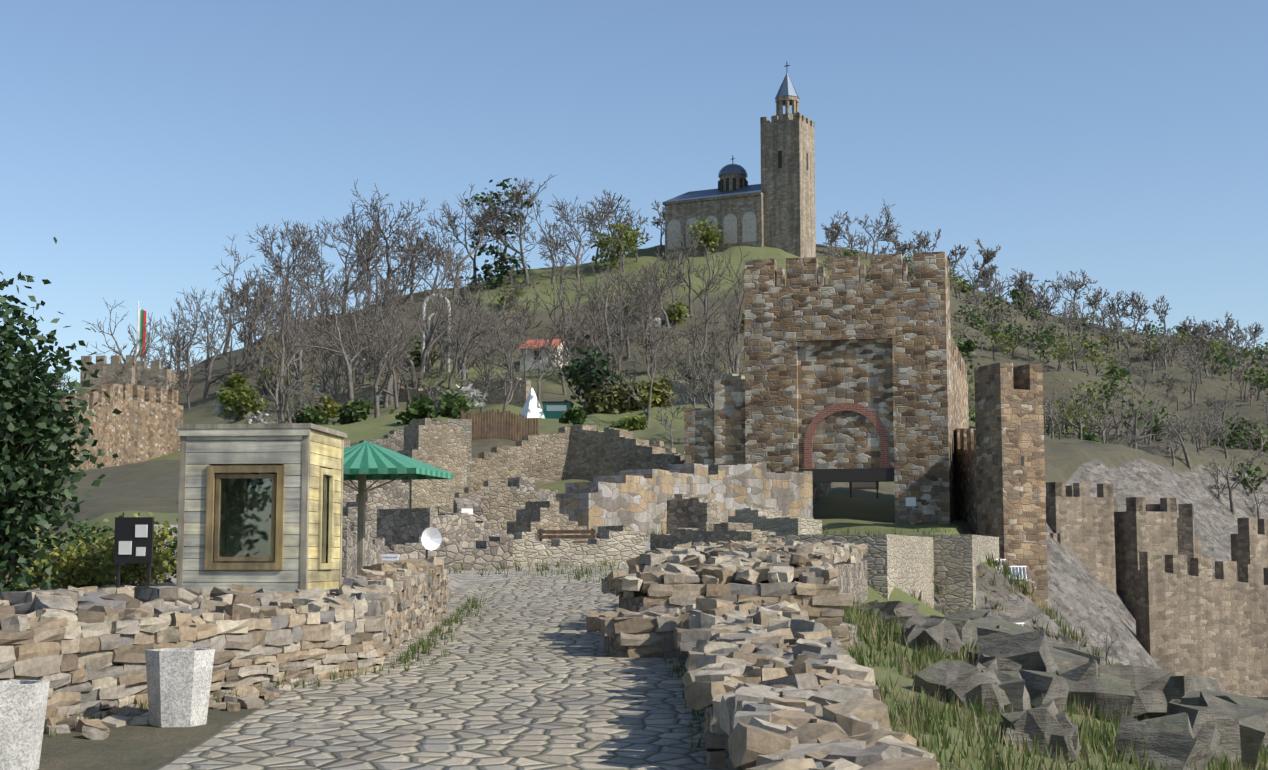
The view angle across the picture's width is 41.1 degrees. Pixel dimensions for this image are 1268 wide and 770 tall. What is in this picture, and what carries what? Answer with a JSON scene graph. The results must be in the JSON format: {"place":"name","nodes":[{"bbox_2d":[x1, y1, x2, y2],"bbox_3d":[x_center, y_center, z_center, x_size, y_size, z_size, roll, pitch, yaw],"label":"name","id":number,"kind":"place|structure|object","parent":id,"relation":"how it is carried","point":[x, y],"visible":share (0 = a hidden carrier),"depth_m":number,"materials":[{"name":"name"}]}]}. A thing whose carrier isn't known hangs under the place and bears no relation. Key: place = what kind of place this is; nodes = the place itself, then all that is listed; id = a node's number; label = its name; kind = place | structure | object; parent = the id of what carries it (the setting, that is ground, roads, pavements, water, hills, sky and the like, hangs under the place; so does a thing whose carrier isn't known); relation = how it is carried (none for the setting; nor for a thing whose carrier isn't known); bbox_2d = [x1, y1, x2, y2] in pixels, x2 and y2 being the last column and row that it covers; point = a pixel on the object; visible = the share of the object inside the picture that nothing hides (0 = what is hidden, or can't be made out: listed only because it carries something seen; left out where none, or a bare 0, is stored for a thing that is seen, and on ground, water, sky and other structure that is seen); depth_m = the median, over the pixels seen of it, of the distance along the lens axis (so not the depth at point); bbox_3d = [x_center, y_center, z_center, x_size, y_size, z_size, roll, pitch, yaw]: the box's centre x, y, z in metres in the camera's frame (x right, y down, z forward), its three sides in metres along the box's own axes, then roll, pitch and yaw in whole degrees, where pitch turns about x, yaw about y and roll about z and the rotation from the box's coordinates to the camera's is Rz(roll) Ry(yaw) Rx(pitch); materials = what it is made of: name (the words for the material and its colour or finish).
{"place":"outdoors","nodes":[
{"label":"outdoors","id":0,"kind":"place"},
{"bbox_2d":[0,595,385,718],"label":"wall","id":1,"kind":"structure","parent":0,"point":[312,635],"depth_m":16.99,"materials":[{"name":"beige stone"}]},
{"bbox_2d":[397,418,466,507],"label":"ruin wall","id":2,"kind":"structure","parent":0,"point":[436,446],"depth_m":84.29,"materials":[{"name":"stone"}]},
{"bbox_2d":[159,563,728,769],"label":"road","id":3,"kind":"structure","parent":0,"point":[529,673],"depth_m":16.56,"materials":[{"name":"grey stone"}]},
{"bbox_2d":[626,538,868,602],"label":"stone wall","id":4,"kind":"structure","parent":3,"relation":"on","point":[793,553],"depth_m":29.36,"materials":[{"name":"beige stone"}]},
{"bbox_2d":[453,498,482,520],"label":"stone wall","id":5,"kind":"structure","parent":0,"point":[473,506],"depth_m":57.58,"materials":[{"name":"beige stone"}]},
{"bbox_2d":[0,0,1267,392],"label":"sky","id":6,"kind":"structure","parent":0,"point":[1124,143],"materials":[{"name":"blue"}]},
{"bbox_2d":[586,607,687,658],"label":"stone wall","id":7,"kind":"structure","parent":0,"point":[647,634],"depth_m":21.80,"materials":[{"name":"beige stone"}]},
{"bbox_2d":[20,244,1267,769],"bbox_3d":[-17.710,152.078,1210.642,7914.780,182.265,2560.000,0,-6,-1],"label":"terrain","id":8,"kind":"structure","parent":0,"point":[1078,594],"depth_m":142.41,"materials":[{"name":"green plant"}]},
{"bbox_2d":[0,680,49,769],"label":"concrete bin","id":9,"kind":"object","parent":8,"relation":"on","point":[23,704],"visible":1,"depth_m":12.80,"materials":[{"name":"concrete"}]},
{"bbox_2d":[45,383,125,470],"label":"curtain wall","id":10,"kind":"structure","parent":8,"relation":"on","point":[108,426],"depth_m":126.64,"materials":[{"name":"stone"}]},
{"bbox_2d":[0,325,177,588],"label":"bush","id":11,"kind":"object","parent":8,"relation":"on","point":[5,575],"visible":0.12,"depth_m":20.36,"materials":[{"name":"green plant"}]},
{"bbox_2d":[0,237,121,591],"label":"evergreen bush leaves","id":12,"kind":"object","parent":11,"relation":"attached to","point":[25,396],"visible":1,"depth_m":20.20,"materials":[{"name":"green plant"}]},
{"bbox_2d":[4,512,176,588],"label":"yellow bush leaves","id":13,"kind":"object","parent":11,"relation":"attached to","point":[86,577],"visible":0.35,"depth_m":26.20,"materials":[{"name":"plant"}]},
{"bbox_2d":[46,516,177,583],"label":"green bush leaves","id":14,"kind":"object","parent":11,"relation":"attached to","point":[170,546],"visible":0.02,"depth_m":28.36,"materials":[{"name":"green plant"}]},
{"bbox_2d":[0,586,202,612],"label":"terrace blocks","id":15,"kind":"structure","parent":8,"relation":"on","point":[179,596],"depth_m":18.70,"materials":[{"name":"beige stone"}]},
{"bbox_2d":[80,301,186,388],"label":"keep with flag","id":16,"kind":"object","parent":8,"relation":"on","point":[156,376],"visible":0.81,"depth_m":205.08,"materials":[{"name":"stone"}]},
{"bbox_2d":[114,517,153,587],"bbox_3d":[-6.734,2.344,22.767,0.540,1.120,0.500,-1,-6,9],"label":"info stand","id":17,"kind":"object","parent":8,"relation":"on","point":[133,540],"visible":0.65,"depth_m":22.75,"materials":[{"name":"grey metal"}]},
{"bbox_2d":[119,383,183,464],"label":"curtain wall","id":18,"kind":"structure","parent":8,"relation":"on","point":[153,417],"depth_m":135.85,"materials":[{"name":"stone"}]},
{"bbox_2d":[0,576,343,613],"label":"capstone","id":19,"kind":"object","parent":8,"relation":"on","point":[111,596],"visible":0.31,"depth_m":19.10,"materials":[{"name":"stone"}]},
{"bbox_2d":[43,678,302,739],"bbox_3d":[-4.907,3.043,15.076,1.183,0.380,7.604,-3,-6,24],"label":"roadside rubble","id":20,"kind":"object","parent":8,"relation":"on","point":[96,728],"visible":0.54,"depth_m":15.79,"materials":[{"name":"stone"}]},
{"bbox_2d":[145,648,214,727],"bbox_3d":[-4.151,2.757,15.424,0.620,0.680,0.537,1,-6,-9],"label":"concrete bin","id":21,"kind":"object","parent":8,"relation":"on","point":[178,684],"visible":0.96,"depth_m":15.21,"materials":[{"name":"concrete"}]},
{"bbox_2d":[176,423,346,592],"bbox_3d":[-5.414,1.834,24.697,1.940,2.390,1.980,-1,-6,5],"label":"kiosk","id":22,"kind":"object","parent":8,"relation":"on","point":[260,505],"visible":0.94,"depth_m":23.83,"materials":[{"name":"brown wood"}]},
{"bbox_2d":[342,522,397,577],"bbox_3d":[-6.459,4.009,39.189,0.900,1.615,7.003,0,-6,1],"label":"ruin","id":23,"kind":"object","parent":8,"relation":"on","point":[375,548],"visible":0.31,"depth_m":36.85,"materials":[{"name":"grey stone"}]},
{"bbox_2d":[343,492,405,537],"bbox_3d":[-9.091,4.947,60.669,3.731,2.150,1.000,4,-7,-33],"label":"ruin","id":24,"kind":"object","parent":8,"relation":"on","point":[375,501],"visible":0.19,"depth_m":59.98,"materials":[{"name":"beige stone"}]},
{"bbox_2d":[343,440,409,507],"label":"ruin wall","id":25,"kind":"structure","parent":8,"relation":"on","point":[397,491],"depth_m":78.64,"materials":[{"name":"beige stone"}]},
{"bbox_2d":[323,556,450,658],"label":"terrace wall","id":26,"kind":"structure","parent":8,"relation":"on","point":[407,599],"depth_m":24.06,"materials":[{"name":"stone"}]},
{"bbox_2d":[381,554,399,562],"bbox_3d":[-5.217,3.926,36.200,0.360,0.600,0.240,0,-6,-1],"label":"sign","id":27,"kind":"object","parent":8,"relation":"on","point":[393,557],"visible":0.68,"depth_m":36.12,"materials":[{"name":"white metal"}]},
{"bbox_2d":[343,441,452,574],"bbox_3d":[-4.267,2.297,27.303,2.185,2.800,1.900,-1,-6,11],"label":"canopy umbrella","id":28,"kind":"object","parent":8,"relation":"on","point":[364,461],"visible":0.77,"depth_m":27.21,"materials":[{"name":"green fabric"}]},
{"bbox_2d":[359,419,447,451],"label":"ruin","id":29,"kind":"object","parent":8,"relation":"on","point":[393,440],"visible":0.19,"depth_m":98.08,"materials":[{"name":"brown stone"}]},
{"bbox_2d":[327,377,530,407],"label":"ruin wall","id":30,"kind":"structure","parent":8,"relation":"on","point":[497,397],"depth_m":167.01,"materials":[{"name":"stone"}]},
{"bbox_2d":[421,527,441,558],"bbox_3d":[-4.333,3.621,35.676,0.500,1.250,0.220,4,-7,-36],"label":"satellite dish","id":31,"kind":"object","parent":8,"relation":"on","point":[431,538],"visible":0.94,"depth_m":35.72,"materials":[{"name":"white metal"}]},
{"bbox_2d":[211,178,660,423],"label":"tree","id":32,"kind":"object","parent":8,"relation":"on","point":[582,364],"depth_m":161.37,"materials":[{"name":"green plant"}]},
{"bbox_2d":[421,294,450,371],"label":"bell monument","id":33,"kind":"object","parent":8,"relation":"on","point":[428,331],"visible":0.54,"depth_m":191.28,"materials":[{"name":"stone"}]},
{"bbox_2d":[108,174,772,428],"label":"bare trees","id":34,"kind":"object","parent":8,"relation":"on","point":[383,347],"visible":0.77,"depth_m":201.57,"materials":[{"name":"brown plant"}]},
{"bbox_2d":[385,535,512,569],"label":"stone wall","id":35,"kind":"structure","parent":8,"relation":"on","point":[493,552],"depth_m":45.28,"materials":[{"name":"beige stone"}]},
{"bbox_2d":[448,419,471,486],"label":"ruin wall","id":36,"kind":"structure","parent":8,"relation":"on","point":[466,431],"depth_m":86.08,"materials":[{"name":"beige stone"}]},
{"bbox_2d":[376,508,546,548],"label":"stone wall","id":37,"kind":"structure","parent":8,"relation":"on","point":[402,525],"depth_m":51.97,"materials":[{"name":"beige stone"}]},
{"bbox_2d":[210,217,725,430],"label":"shrubs","id":38,"kind":"object","parent":8,"relation":"on","point":[244,398],"visible":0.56,"depth_m":195.72,"materials":[{"name":"green plant"}]},
{"bbox_2d":[435,480,535,532],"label":"ruin","id":39,"kind":"object","parent":8,"relation":"on","point":[502,502],"visible":0.42,"depth_m":65.90,"materials":[{"name":"stone"}]},
{"bbox_2d":[461,409,537,440],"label":"palisade fence","id":40,"kind":"object","parent":8,"relation":"on","point":[493,423],"visible":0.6,"depth_m":122.17,"materials":[{"name":"brown wood"}]},
{"bbox_2d":[290,357,711,424],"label":"bushes","id":41,"kind":"object","parent":8,"relation":"on","point":[450,403],"visible":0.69,"depth_m":140.07,"materials":[{"name":"green plant"}]},
{"bbox_2d":[257,309,744,417],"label":"bushes","id":42,"kind":"object","parent":8,"relation":"on","point":[331,406],"visible":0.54,"depth_m":159.37,"materials":[{"name":"green plant"}]},
{"bbox_2d":[508,477,557,500],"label":"ruin","id":43,"kind":"object","parent":8,"relation":"on","point":[524,485],"visible":0.12,"depth_m":74.16,"materials":[{"name":"beige stone"}]},
{"bbox_2d":[521,388,544,418],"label":"white pyramid","id":44,"kind":"object","parent":8,"relation":"on","point":[532,408],"visible":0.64,"depth_m":150.00,"materials":[{"name":"white paint"}]},
{"bbox_2d":[518,339,569,371],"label":"red roof house","id":45,"kind":"structure","parent":8,"relation":"on","point":[529,358],"depth_m":198.07,"materials":[{"name":"paint"}]},
{"bbox_2d":[536,492,553,500],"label":"stone block","id":46,"kind":"structure","parent":8,"relation":"on","point":[544,496],"depth_m":71.61,"materials":[{"name":"beige stone"}]},
{"bbox_2d":[542,401,573,418],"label":"teal cabin","id":47,"kind":"object","parent":8,"relation":"on","point":[554,409],"visible":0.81,"depth_m":151.27,"materials":[{"name":"teal paint"}]},
{"bbox_2d":[537,529,595,542],"bbox_3d":[-2.089,4.823,51.748,1.800,0.850,0.420,-1,-6,5],"label":"bench","id":48,"kind":"object","parent":8,"relation":"on","point":[540,536],"visible":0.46,"depth_m":51.91,"materials":[{"name":"brown wood"}]},
{"bbox_2d":[507,501,631,546],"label":"stone wall","id":49,"kind":"structure","parent":8,"relation":"on","point":[536,516],"depth_m":57.67,"materials":[{"name":"stone"}]},
{"bbox_2d":[471,424,683,485],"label":"ruin wall","id":50,"kind":"structure","parent":8,"relation":"on","point":[582,452],"depth_m":92.33,"materials":[{"name":"stone"}]},
{"bbox_2d":[513,531,644,566],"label":"stone wall","id":51,"kind":"structure","parent":8,"relation":"on","point":[620,547],"depth_m":47.20,"materials":[{"name":"beige stone"}]},
{"bbox_2d":[582,377,675,414],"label":"hedge row","id":52,"kind":"object","parent":8,"relation":"on","point":[608,403],"visible":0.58,"depth_m":150.02,"materials":[{"name":"green plant"}]},
{"bbox_2d":[44,521,1267,769],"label":"slope grass tufts","id":53,"kind":"object","parent":8,"relation":"on","point":[1104,739],"visible":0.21,"depth_m":20.39,"materials":[{"name":"green plant"}]},
{"bbox_2d":[49,199,1267,663],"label":"bare trees","id":54,"kind":"object","parent":8,"relation":"on","point":[901,249],"visible":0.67,"depth_m":205.66,"materials":[{"name":"brown plant"}]},
{"bbox_2d":[649,441,683,455],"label":"ruin","id":55,"kind":"object","parent":8,"relation":"on","point":[668,450],"visible":0.08,"depth_m":98.31,"materials":[{"name":"stone"}]},
{"bbox_2d":[653,462,682,469],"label":"ruin wall","id":56,"kind":"structure","parent":8,"relation":"on","point":[668,463],"depth_m":82.51,"materials":[{"name":"grey stone"}]},
{"bbox_2d":[556,462,812,534],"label":"stone wall","id":57,"kind":"structure","parent":8,"relation":"on","point":[637,500],"depth_m":66.79,"materials":[{"name":"beige stone"}]},
{"bbox_2d":[667,494,719,533],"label":"ruin","id":58,"kind":"object","parent":8,"relation":"on","point":[687,511],"visible":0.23,"depth_m":65.81,"materials":[{"name":"beige stone"}]},
{"bbox_2d":[667,373,744,405],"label":"lawn retaining wall","id":59,"kind":"structure","parent":8,"relation":"on","point":[731,376],"depth_m":158.00,"materials":[{"name":"stone"}]},
{"bbox_2d":[650,522,775,549],"bbox_3d":[2.455,5.061,53.792,1.000,1.410,4.992,5,-7,-37],"label":"ruin","id":60,"kind":"object","parent":8,"relation":"on","point":[712,532],"visible":0.42,"depth_m":53.21,"materials":[{"name":"stone"}]},
{"bbox_2d":[662,62,815,257],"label":"church","id":61,"kind":"structure","parent":8,"relation":"on","point":[775,208],"depth_m":288.86,"materials":[{"name":"stone"}]},
{"bbox_2d":[728,508,821,534],"bbox_3d":[4.576,5.095,58.344,1.200,1.696,4.011,5,-8,-42],"label":"ruin","id":62,"kind":"object","parent":8,"relation":"on","point":[765,519],"visible":0.25,"depth_m":57.37,"materials":[{"name":"beige stone"}]},
{"bbox_2d":[710,683,939,769],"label":"wall","id":63,"kind":"structure","parent":8,"relation":"on","point":[832,726],"depth_m":9.23,"materials":[{"name":"stone"}]},
{"bbox_2d":[684,252,968,523],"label":"gate tower","id":64,"kind":"structure","parent":8,"relation":"on","point":[851,375],"depth_m":78.00,"materials":[{"name":"stone"}]},
{"bbox_2d":[767,534,933,607],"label":"bastion wall","id":65,"kind":"structure","parent":8,"relation":"on","point":[904,563],"depth_m":41.82,"materials":[{"name":"beige stone"}]},
{"bbox_2d":[849,482,878,497],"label":"gate info board","id":66,"kind":"object","parent":8,"relation":"on","point":[863,485],"visible":0.42,"depth_m":92.08,"materials":[{"name":"white paint"}]},
{"bbox_2d":[906,535,998,613],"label":"bastion wall","id":67,"kind":"structure","parent":8,"relation":"on","point":[957,560],"depth_m":47.18,"materials":[{"name":"beige stone"}]},
{"bbox_2d":[954,428,977,534],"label":"link wall","id":68,"kind":"structure","parent":8,"relation":"on","point":[965,474],"depth_m":77.71,"materials":[{"name":"stone"}]},
{"bbox_2d":[995,559,1005,573],"bbox_3d":[11.107,5.856,51.778,0.680,0.990,0.370,3,-19,-29],"label":"floodlight","id":69,"kind":"object","parent":8,"relation":"on","point":[996,567],"visible":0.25,"depth_m":51.79,"materials":[{"name":"white metal"}]},
{"bbox_2d":[974,362,1047,614],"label":"slim tower","id":70,"kind":"structure","parent":8,"relation":"on","point":[1010,470],"depth_m":70.69,"materials":[{"name":"stone"}]},
{"bbox_2d":[1002,566,1026,587],"bbox_3d":[11.268,5.851,49.768,0.680,0.990,0.370,3,-18,-24],"label":"floodlight","id":71,"kind":"object","parent":8,"relation":"on","point":[1022,569],"visible":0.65,"depth_m":49.75,"materials":[{"name":"white metal"}]},
{"bbox_2d":[822,226,1267,518],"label":"scrub","id":72,"kind":"object","parent":8,"relation":"on","point":[1173,432],"depth_m":228.77,"materials":[{"name":"plant"}]},
{"bbox_2d":[835,560,1267,769],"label":"dry grass tufts","id":73,"kind":"object","parent":8,"relation":"on","point":[1076,639],"visible":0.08,"depth_m":19.57,"materials":[{"name":"green plant"}]},
{"bbox_2d":[839,249,1267,452],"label":"spring scrub leaves","id":74,"kind":"object","parent":8,"relation":"on","point":[1059,346],"visible":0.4,"depth_m":222.65,"materials":[{"name":"green plant"}]},
{"bbox_2d":[1046,533,1064,546],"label":"curtain wall","id":75,"kind":"structure","parent":8,"relation":"on","point":[1059,537],"depth_m":110.64,"materials":[{"name":"stone"}]},
{"bbox_2d":[854,600,1267,769],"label":"slope boulders","id":76,"kind":"object","parent":8,"relation":"on","point":[1206,719],"visible":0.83,"depth_m":23.34,"materials":[{"name":"grey stone"}]},
{"bbox_2d":[1046,482,1115,593],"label":"fortress wall","id":77,"kind":"structure","parent":8,"relation":"on","point":[1079,518],"depth_m":113.40,"materials":[{"name":"stone"}]},
{"bbox_2d":[1114,497,1177,619],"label":"tower","id":78,"kind":"structure","parent":8,"relation":"on","point":[1138,526],"depth_m":114.91,"materials":[{"name":"stone"}]},
{"bbox_2d":[1114,526,1201,590],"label":"curtain wall","id":79,"kind":"structure","parent":8,"relation":"on","point":[1198,552],"depth_m":120.16,"materials":[{"name":"stone"}]},
{"bbox_2d":[1147,504,1194,574],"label":"tower","id":80,"kind":"structure","parent":8,"relation":"on","point":[1185,531],"depth_m":116.34,"materials":[{"name":"stone"}]},
{"bbox_2d":[1134,551,1267,696],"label":"wall","id":81,"kind":"structure","parent":8,"relation":"on","point":[1200,620],"depth_m":100.33,"materials":[{"name":"stone"}]},
{"bbox_2d":[1230,518,1267,584],"bbox_3d":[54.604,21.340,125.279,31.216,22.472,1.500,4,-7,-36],"label":"tower","id":82,"kind":"structure","parent":8,"relation":"on","point":[1249,542],"depth_m":117.09,"materials":[{"name":"stone"}]},
{"bbox_2d":[601,556,852,648],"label":"stone wall","id":83,"kind":"structure","parent":0,"point":[688,581],"depth_m":23.31,"materials":[{"name":"beige stone"}]},
{"bbox_2d":[673,598,880,769],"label":"wall","id":84,"kind":"structure","parent":0,"point":[725,647],"depth_m":14.79,"materials":[{"name":"beige stone"}]}
]}

